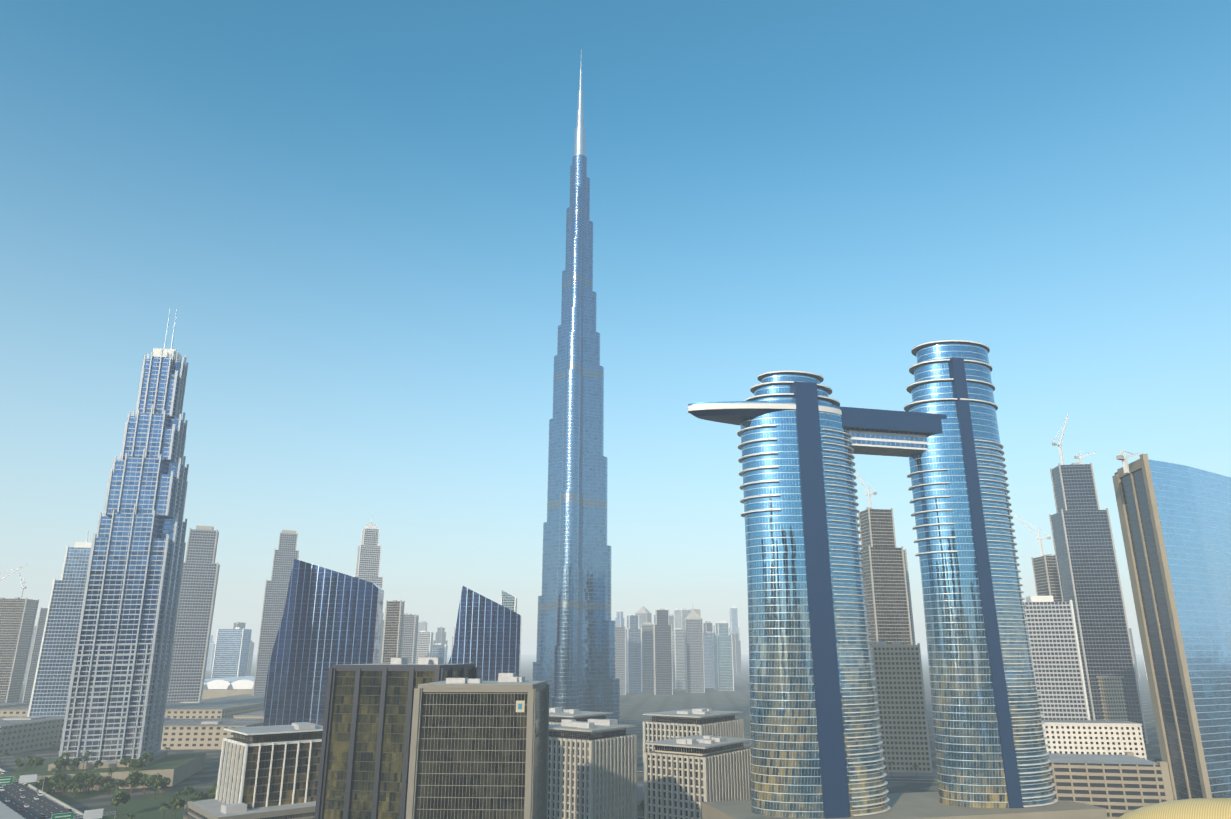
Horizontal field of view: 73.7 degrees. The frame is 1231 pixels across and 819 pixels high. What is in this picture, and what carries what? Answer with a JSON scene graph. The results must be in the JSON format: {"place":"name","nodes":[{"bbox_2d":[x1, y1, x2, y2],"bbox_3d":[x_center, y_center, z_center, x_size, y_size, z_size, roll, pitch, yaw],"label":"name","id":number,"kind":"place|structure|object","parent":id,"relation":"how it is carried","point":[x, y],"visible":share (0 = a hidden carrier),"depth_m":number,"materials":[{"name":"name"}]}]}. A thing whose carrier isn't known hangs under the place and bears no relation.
{"place":"outdoors","nodes":[
{"label":"outdoors","id":0,"kind":"place"},
{"bbox_2d":[23,625,36,683],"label":"tower","id":1,"kind":"structure","parent":0,"point":[29,655],"depth_m":2425.26,"materials":[{"name":"concrete"}]},
{"bbox_2d":[22,607,47,702],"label":"skyscraper","id":2,"kind":"structure","parent":0,"point":[34,656],"depth_m":1395.64,"materials":[{"name":"concrete"}]},
{"bbox_2d":[206,643,214,670],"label":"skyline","id":3,"kind":"structure","parent":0,"point":[210,657],"depth_m":4239.48,"materials":[{"name":"white paint"}]},
{"bbox_2d":[233,622,245,628],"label":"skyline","id":4,"kind":"structure","parent":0,"point":[241,625],"depth_m":2807.41,"materials":[{"name":"concrete"}]},
{"bbox_2d":[246,641,253,675],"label":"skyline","id":5,"kind":"structure","parent":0,"point":[251,650],"depth_m":2576.25,"materials":[{"name":"concrete"}]},
{"bbox_2d":[264,559,383,725],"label":"skyscraper","id":6,"kind":"structure","parent":0,"point":[330,618],"depth_m":750.75,"materials":[{"name":"blue glass"}]},
{"bbox_2d":[379,612,383,662],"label":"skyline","id":7,"kind":"structure","parent":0,"point":[381,641],"depth_m":2865.43,"materials":[{"name":"concrete"}]},
{"bbox_2d":[401,613,418,663],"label":"tower","id":8,"kind":"structure","parent":0,"point":[409,637],"depth_m":1426.31,"materials":[{"name":"concrete"}]},
{"bbox_2d":[418,621,427,631],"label":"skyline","id":9,"kind":"structure","parent":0,"point":[422,625],"depth_m":4240.14,"materials":[{"name":"concrete"}]},
{"bbox_2d":[416,631,433,663],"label":"tower","id":10,"kind":"structure","parent":0,"point":[424,644],"depth_m":1708.11,"materials":[{"name":"white paint"}]},
{"bbox_2d":[432,643,447,663],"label":"tower","id":11,"kind":"structure","parent":0,"point":[439,650],"depth_m":1800.95,"materials":[{"name":"glass"}]},
{"bbox_2d":[433,627,447,644],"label":"distant tower","id":12,"kind":"structure","parent":0,"point":[440,635],"depth_m":3628.30,"materials":[{"name":"concrete"}]},
{"bbox_2d":[451,626,455,654],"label":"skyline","id":13,"kind":"structure","parent":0,"point":[452,643],"depth_m":2650.62,"materials":[{"name":"white paint"}]},
{"bbox_2d":[0,768,937,818],"bbox_3d":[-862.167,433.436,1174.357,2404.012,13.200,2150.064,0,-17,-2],"label":"road","id":14,"kind":"structure","parent":0,"point":[47,805],"depth_m":463.09,"materials":[{"name":"grey asphalt"}]},
{"bbox_2d":[0,774,44,790],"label":"road sign gantry","id":15,"kind":"object","parent":14,"relation":"on","point":[21,779],"visible":0.98,"depth_m":495.21,"materials":[{"name":"silver metal"}]},
{"bbox_2d":[49,808,115,818],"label":"road sign gantry","id":16,"kind":"object","parent":14,"relation":"on","point":[94,814],"visible":1,"depth_m":386.02,"materials":[{"name":"silver metal"}]},
{"bbox_2d":[448,586,521,680],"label":"skyscraper","id":17,"kind":"structure","parent":0,"point":[487,638],"depth_m":799.02,"materials":[{"name":"blue glass"}]},
{"bbox_2d":[49,762,937,818],"bbox_3d":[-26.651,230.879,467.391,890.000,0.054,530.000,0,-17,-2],"label":"lawn","id":18,"kind":"structure","parent":0,"point":[146,807],"depth_m":509.26,"materials":[{"name":"green plant"}]},
{"bbox_2d":[37,782,56,793],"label":"tree","id":19,"kind":"object","parent":18,"relation":"on","point":[48,788],"visible":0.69,"depth_m":505.63,"materials":[{"name":"green plant"}]},
{"bbox_2d":[47,777,62,796],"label":"tree","id":20,"kind":"object","parent":18,"relation":"on","point":[55,780],"visible":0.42,"depth_m":524.03,"materials":[{"name":"green plant"}]},
{"bbox_2d":[57,779,72,797],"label":"tree","id":21,"kind":"object","parent":18,"relation":"on","point":[64,784],"visible":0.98,"depth_m":523.77,"materials":[{"name":"green plant"}]},
{"bbox_2d":[72,781,84,796],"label":"tree","id":22,"kind":"object","parent":18,"relation":"on","point":[77,785],"visible":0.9,"depth_m":526.13,"materials":[{"name":"green plant"}]},
{"bbox_2d":[83,777,94,793],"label":"tree","id":23,"kind":"object","parent":18,"relation":"on","point":[86,783],"visible":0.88,"depth_m":538.11,"materials":[{"name":"green plant"}]},
{"bbox_2d":[85,771,96,794],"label":"palm","id":24,"kind":"object","parent":18,"relation":"on","point":[92,773],"visible":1,"depth_m":536.18,"materials":[{"name":"green plant"}]},
{"bbox_2d":[111,789,130,815],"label":"tree","id":25,"kind":"object","parent":18,"relation":"on","point":[120,796],"visible":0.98,"depth_m":468.03,"materials":[{"name":"green plant"}]},
{"bbox_2d":[146,773,162,793],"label":"tree","id":26,"kind":"object","parent":18,"relation":"on","point":[151,777],"visible":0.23,"depth_m":535.69,"materials":[{"name":"green plant"}]},
{"bbox_2d":[148,776,164,798],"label":"tree","id":27,"kind":"object","parent":18,"relation":"on","point":[157,784],"visible":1,"depth_m":519.52,"materials":[{"name":"green plant"}]},
{"bbox_2d":[158,802,172,818],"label":"palm","id":28,"kind":"object","parent":18,"relation":"on","point":[165,806],"visible":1,"depth_m":420.93,"materials":[{"name":"green plant"}]},
{"bbox_2d":[161,777,171,795],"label":"tree","id":29,"kind":"object","parent":18,"relation":"on","point":[167,780],"visible":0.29,"depth_m":530.82,"materials":[{"name":"green plant"}]},
{"bbox_2d":[169,796,185,817],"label":"tree","id":30,"kind":"object","parent":18,"relation":"on","point":[177,802],"visible":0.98,"depth_m":459.20,"materials":[{"name":"green plant"}]},
{"bbox_2d":[183,785,193,800],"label":"tree","id":31,"kind":"object","parent":18,"relation":"on","point":[190,789],"visible":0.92,"depth_m":512.47,"materials":[{"name":"green plant"}]},
{"bbox_2d":[194,790,202,798],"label":"tree","id":32,"kind":"object","parent":18,"relation":"on","point":[199,793],"visible":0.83,"depth_m":496.93,"materials":[{"name":"green plant"}]},
{"bbox_2d":[207,783,216,793],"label":"tree","id":33,"kind":"object","parent":18,"relation":"on","point":[214,788],"visible":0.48,"depth_m":511.71,"materials":[{"name":"green plant"}]},
{"bbox_2d":[1117,798,1230,818],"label":"dome roof","id":34,"kind":"structure","parent":18,"relation":"on","point":[1206,808],"depth_m":341.76,"materials":[{"name":"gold metal"}]},
{"bbox_2d":[0,655,1160,815],"bbox_3d":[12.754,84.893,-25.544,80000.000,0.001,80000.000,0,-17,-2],"label":"ground","id":35,"kind":"structure","parent":0,"point":[634,707],"depth_m":1134.10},
{"bbox_2d":[0,597,38,702],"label":"construction tower","id":36,"kind":"structure","parent":35,"relation":"on","point":[17,618],"depth_m":1267.56,"materials":[{"name":"concrete"}]},
{"bbox_2d":[19,573,26,598],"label":"crane","id":37,"kind":"object","parent":36,"relation":"on","point":[23,587],"visible":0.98,"depth_m":1296.01,"materials":[{"name":"white metal"}]},
{"bbox_2d":[39,776,49,787],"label":"tree","id":38,"kind":"object","parent":35,"relation":"on","point":[42,780],"visible":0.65,"depth_m":541.69,"materials":[{"name":"green plant"}]},
{"bbox_2d":[48,769,65,792],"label":"tree","id":39,"kind":"object","parent":35,"relation":"on","point":[60,774],"visible":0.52,"depth_m":543.21,"materials":[{"name":"green plant"}]},
{"bbox_2d":[27,531,91,716],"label":"tower","id":40,"kind":"structure","parent":35,"relation":"on","point":[50,689],"depth_m":865.10,"materials":[{"name":"blue glass"}]},
{"bbox_2d":[72,770,87,791],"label":"tree","id":41,"kind":"object","parent":35,"relation":"on","point":[80,777],"visible":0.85,"depth_m":544.35,"materials":[{"name":"green plant"}]},
{"bbox_2d":[86,772,101,790],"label":"tree","id":42,"kind":"object","parent":35,"relation":"on","point":[96,778],"visible":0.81,"depth_m":547.50,"materials":[{"name":"green plant"}]},
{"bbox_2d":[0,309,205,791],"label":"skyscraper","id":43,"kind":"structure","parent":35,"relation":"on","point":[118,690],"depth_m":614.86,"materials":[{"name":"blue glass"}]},
{"bbox_2d":[27,756,44,772],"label":"tree","id":44,"kind":"object","parent":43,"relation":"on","point":[38,761],"visible":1,"depth_m":554.40,"materials":[{"name":"green plant"}]},
{"bbox_2d":[69,758,79,770],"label":"tree","id":45,"kind":"object","parent":43,"relation":"on","point":[75,761],"visible":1,"depth_m":563.80,"materials":[{"name":"green plant"}]},
{"bbox_2d":[93,760,103,770],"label":"tree","id":46,"kind":"object","parent":43,"relation":"on","point":[97,763],"visible":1,"depth_m":560.04,"materials":[{"name":"green plant"}]},
{"bbox_2d":[128,758,138,770],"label":"tree","id":47,"kind":"object","parent":43,"relation":"on","point":[133,762],"visible":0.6,"depth_m":556.36,"materials":[{"name":"green plant"}]},
{"bbox_2d":[134,758,145,770],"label":"tree","id":48,"kind":"object","parent":43,"relation":"on","point":[141,762],"visible":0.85,"depth_m":556.49,"materials":[{"name":"green plant"}]},
{"bbox_2d":[139,751,154,766],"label":"tree","id":49,"kind":"object","parent":43,"relation":"on","point":[148,756],"visible":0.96,"depth_m":570.83,"materials":[{"name":"green plant"}]},
{"bbox_2d":[101,776,114,790],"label":"tree","id":50,"kind":"object","parent":35,"relation":"on","point":[105,779],"visible":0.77,"depth_m":548.09,"materials":[{"name":"green plant"}]},
{"bbox_2d":[104,781,115,794],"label":"tree","id":51,"kind":"object","parent":35,"relation":"on","point":[108,785],"visible":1,"depth_m":529.82,"materials":[{"name":"green plant"}]},
{"bbox_2d":[106,768,118,790],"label":"palm","id":52,"kind":"object","parent":35,"relation":"on","point":[110,771],"visible":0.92,"depth_m":541.01,"materials":[{"name":"green plant"}]},
{"bbox_2d":[115,779,123,787],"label":"tree","id":53,"kind":"object","parent":35,"relation":"on","point":[119,782],"visible":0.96,"depth_m":549.44,"materials":[{"name":"green plant"}]},
{"bbox_2d":[0,676,264,755],"bbox_3d":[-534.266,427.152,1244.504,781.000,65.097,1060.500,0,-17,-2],"label":"low-rise building","id":54,"kind":"structure","parent":35,"relation":"on","point":[229,702],"depth_m":819.11,"materials":[{"name":"concrete"}]},
{"bbox_2d":[126,769,142,793],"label":"tree","id":55,"kind":"object","parent":35,"relation":"on","point":[133,775],"visible":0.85,"depth_m":540.78,"materials":[{"name":"green plant"}]},
{"bbox_2d":[131,779,141,792],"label":"tree","id":56,"kind":"object","parent":35,"relation":"on","point":[135,783],"visible":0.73,"depth_m":539.98,"materials":[{"name":"green plant"}]},
{"bbox_2d":[139,773,149,793],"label":"tree","id":57,"kind":"object","parent":35,"relation":"on","point":[143,780],"visible":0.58,"depth_m":536.31,"materials":[{"name":"green plant"}]},
{"bbox_2d":[166,526,219,702],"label":"tower","id":58,"kind":"structure","parent":35,"relation":"on","point":[199,582],"depth_m":1088.40,"materials":[{"name":"concrete"}]},
{"bbox_2d":[211,627,251,677],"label":"office building","id":59,"kind":"structure","parent":35,"relation":"on","point":[231,653],"depth_m":1593.37,"materials":[{"name":"blue glass"}]},
{"bbox_2d":[183,799,315,818],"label":"office podium","id":60,"kind":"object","parent":35,"relation":"on","point":[210,809],"visible":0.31,"depth_m":411.51,"materials":[{"name":"beige concrete"}]},
{"bbox_2d":[215,722,322,808],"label":"office","id":61,"kind":"structure","parent":35,"relation":"on","point":[265,766],"depth_m":428.10,"materials":[{"name":"white concrete"}]},
{"bbox_2d":[252,530,298,695],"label":"skyscraper","id":62,"kind":"structure","parent":35,"relation":"on","point":[286,553],"depth_m":1329.96,"materials":[{"name":"concrete"}]},
{"bbox_2d":[353,513,383,588],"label":"skyscraper","id":63,"kind":"structure","parent":35,"relation":"on","point":[368,559],"depth_m":1443.18,"materials":[{"name":"white paint"}]},
{"bbox_2d":[381,600,404,663],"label":"concrete tower","id":64,"kind":"structure","parent":35,"relation":"on","point":[393,629],"depth_m":1237.34,"materials":[{"name":"concrete"}]},
{"bbox_2d":[314,657,477,818],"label":"office building","id":65,"kind":"structure","parent":35,"relation":"on","point":[365,750],"depth_m":360.75,"materials":[{"name":"brown glass"}]},
{"bbox_2d":[406,673,549,818],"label":"office building","id":66,"kind":"structure","parent":35,"relation":"on","point":[478,748],"depth_m":297.23,"materials":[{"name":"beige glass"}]},
{"bbox_2d":[516,701,524,711],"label":"sign","id":67,"kind":"object","parent":66,"relation":"attached to","point":[520,706],"visible":0.81,"depth_m":300.08,"materials":[{"name":"beige"}]},
{"bbox_2d":[501,590,516,612],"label":"skyscraper","id":68,"kind":"structure","parent":35,"relation":"on","point":[508,601],"depth_m":1252.82,"materials":[{"name":"white paint"}]},
{"bbox_2d":[532,51,619,723],"bbox_3d":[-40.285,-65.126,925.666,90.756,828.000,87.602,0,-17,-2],"label":"skyscraper","id":69,"kind":"structure","parent":35,"relation":"on","point":[574,665],"depth_m":872.83,"materials":[{"name":"blue glass"}]},
{"bbox_2d":[549,707,612,724],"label":"office","id":70,"kind":"structure","parent":35,"relation":"on","point":[557,715],"depth_m":607.66,"materials":[{"name":"grey concrete"}]},
{"bbox_2d":[547,719,636,818],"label":"office","id":71,"kind":"structure","parent":35,"relation":"on","point":[592,768],"depth_m":441.87,"materials":[{"name":"beige concrete"}]},
{"bbox_2d":[643,708,744,792],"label":"office","id":72,"kind":"structure","parent":35,"relation":"on","point":[664,725],"depth_m":547.68,"materials":[{"name":"beige concrete"}]},
{"bbox_2d":[644,735,750,818],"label":"office","id":73,"kind":"structure","parent":35,"relation":"on","point":[685,777],"depth_m":449.75,"materials":[{"name":"beige concrete"}]},
{"bbox_2d":[858,507,912,644],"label":"tall tower","id":74,"kind":"structure","parent":35,"relation":"on","point":[885,591],"depth_m":926.28,"materials":[{"name":"concrete"}]},
{"bbox_2d":[855,472,876,506],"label":"crane","id":75,"kind":"object","parent":74,"relation":"on","point":[868,494],"visible":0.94,"depth_m":969.75,"materials":[{"name":"white metal"}]},
{"bbox_2d":[687,340,1107,818],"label":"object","id":76,"kind":"structure","parent":35,"relation":"on","point":[815,746],"depth_m":419.40,"materials":[{"name":"glass"}]},
{"bbox_2d":[869,641,932,772],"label":"tower","id":77,"kind":"structure","parent":35,"relation":"on","point":[900,700],"depth_m":646.13,"materials":[{"name":"concrete"}]},
{"bbox_2d":[903,549,915,644],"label":"tower","id":78,"kind":"structure","parent":35,"relation":"on","point":[909,598],"depth_m":1069.48,"materials":[{"name":"concrete"}]},
{"bbox_2d":[1031,554,1061,601],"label":"concrete tower","id":79,"kind":"structure","parent":35,"relation":"on","point":[1045,572],"depth_m":1037.77,"materials":[{"name":"concrete"}]},
{"bbox_2d":[1014,513,1050,555],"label":"tower crane","id":80,"kind":"object","parent":79,"relation":"attached to","point":[1040,543],"visible":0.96,"depth_m":1060.33,"materials":[{"name":"white metal"}]},
{"bbox_2d":[1042,720,1146,759],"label":"white hotel block","id":81,"kind":"structure","parent":35,"relation":"on","point":[1106,737],"depth_m":590.64,"materials":[{"name":"paint"}]},
{"bbox_2d":[1049,463,1148,743],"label":"skyscraper","id":82,"kind":"structure","parent":35,"relation":"on","point":[1087,564],"depth_m":881.03,"materials":[{"name":"concrete"}]},
{"bbox_2d":[1052,414,1068,464],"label":"tower crane","id":83,"kind":"object","parent":82,"relation":"on","point":[1060,449],"visible":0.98,"depth_m":940.76,"materials":[{"name":"white metal"}]},
{"bbox_2d":[1074,451,1094,463],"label":"tower crane","id":84,"kind":"object","parent":82,"relation":"on","point":[1079,457],"visible":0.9,"depth_m":937.12,"materials":[{"name":"white metal"}]},
{"bbox_2d":[1047,752,1173,818],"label":"parking structure","id":85,"kind":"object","parent":35,"relation":"on","point":[1117,786],"visible":0.69,"depth_m":417.98,"materials":[{"name":"beige concrete"}]},
{"bbox_2d":[1096,676,1128,720],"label":"beige block","id":86,"kind":"structure","parent":35,"relation":"on","point":[1112,697],"depth_m":843.57,"materials":[{"name":"stone"}]},
{"bbox_2d":[1112,454,1230,799],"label":"tower","id":87,"kind":"structure","parent":35,"relation":"on","point":[1175,521],"depth_m":512.75,"materials":[{"name":"blue glass"}]},
{"bbox_2d":[1116,450,1139,472],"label":"crane","id":88,"kind":"object","parent":87,"relation":"on","point":[1123,457],"visible":1,"depth_m":524.91,"materials":[{"name":"white metal"}]},
{"bbox_2d":[615,611,624,626],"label":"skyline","id":89,"kind":"structure","parent":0,"point":[619,619],"depth_m":3560.16,"materials":[{"name":"white paint"}]},
{"bbox_2d":[616,625,625,694],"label":"tower","id":90,"kind":"structure","parent":0,"point":[621,653],"depth_m":1806.77,"materials":[{"name":"concrete"}]},
{"bbox_2d":[626,614,641,692],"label":"tower","id":91,"kind":"structure","parent":0,"point":[633,658],"depth_m":1904.70,"materials":[{"name":"white paint"}]},
{"bbox_2d":[635,606,651,628],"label":"distant tower","id":92,"kind":"structure","parent":0,"point":[644,613],"depth_m":3071.09,"materials":[{"name":"concrete"}]},
{"bbox_2d":[641,622,653,690],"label":"tower","id":93,"kind":"structure","parent":0,"point":[647,661],"depth_m":1998.60,"materials":[{"name":"concrete"}]},
{"bbox_2d":[653,609,672,694],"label":"tower","id":94,"kind":"structure","parent":0,"point":[662,655],"depth_m":1810.19,"materials":[{"name":"concrete"}]},
{"bbox_2d":[669,612,673,628],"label":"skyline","id":95,"kind":"structure","parent":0,"point":[671,618],"depth_m":3575.64,"materials":[{"name":"concrete"}]},
{"bbox_2d":[672,628,684,688],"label":"tower","id":96,"kind":"structure","parent":0,"point":[678,659],"depth_m":2096.20,"materials":[{"name":"white paint"}]},
{"bbox_2d":[674,608,690,628],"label":"distant tower","id":97,"kind":"structure","parent":0,"point":[680,615],"depth_m":3136.35,"materials":[{"name":"white paint"}]},
{"bbox_2d":[684,609,704,692],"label":"tower","id":98,"kind":"structure","parent":0,"point":[694,652],"depth_m":1908.72,"materials":[{"name":"concrete"}]},
{"bbox_2d":[703,621,712,631],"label":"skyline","id":99,"kind":"structure","parent":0,"point":[707,626],"depth_m":2666.15,"materials":[{"name":"concrete"}]},
{"bbox_2d":[703,632,714,687],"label":"tower","id":100,"kind":"structure","parent":0,"point":[708,660],"depth_m":2193.41,"materials":[{"name":"white paint"}]},
{"bbox_2d":[713,621,733,690],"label":"tower","id":101,"kind":"structure","parent":0,"point":[723,660],"depth_m":2005.33,"materials":[{"name":"blue glass"}]},
{"bbox_2d":[729,605,738,633],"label":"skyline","id":102,"kind":"structure","parent":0,"point":[733,612],"depth_m":4001.30,"materials":[{"name":"white paint"}]},
{"bbox_2d":[730,633,741,672],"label":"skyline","id":103,"kind":"structure","parent":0,"point":[737,663],"depth_m":3704.41,"materials":[{"name":"concrete"}]},
{"bbox_2d":[1023,596,1090,719],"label":"white tower","id":104,"kind":"structure","parent":0,"point":[1055,654],"depth_m":740.14,"materials":[{"name":"paint"}]},
{"bbox_2d":[1129,628,1139,677],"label":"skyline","id":105,"kind":"structure","parent":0,"point":[1134,652],"depth_m":2967.28,"materials":[{"name":"concrete"}]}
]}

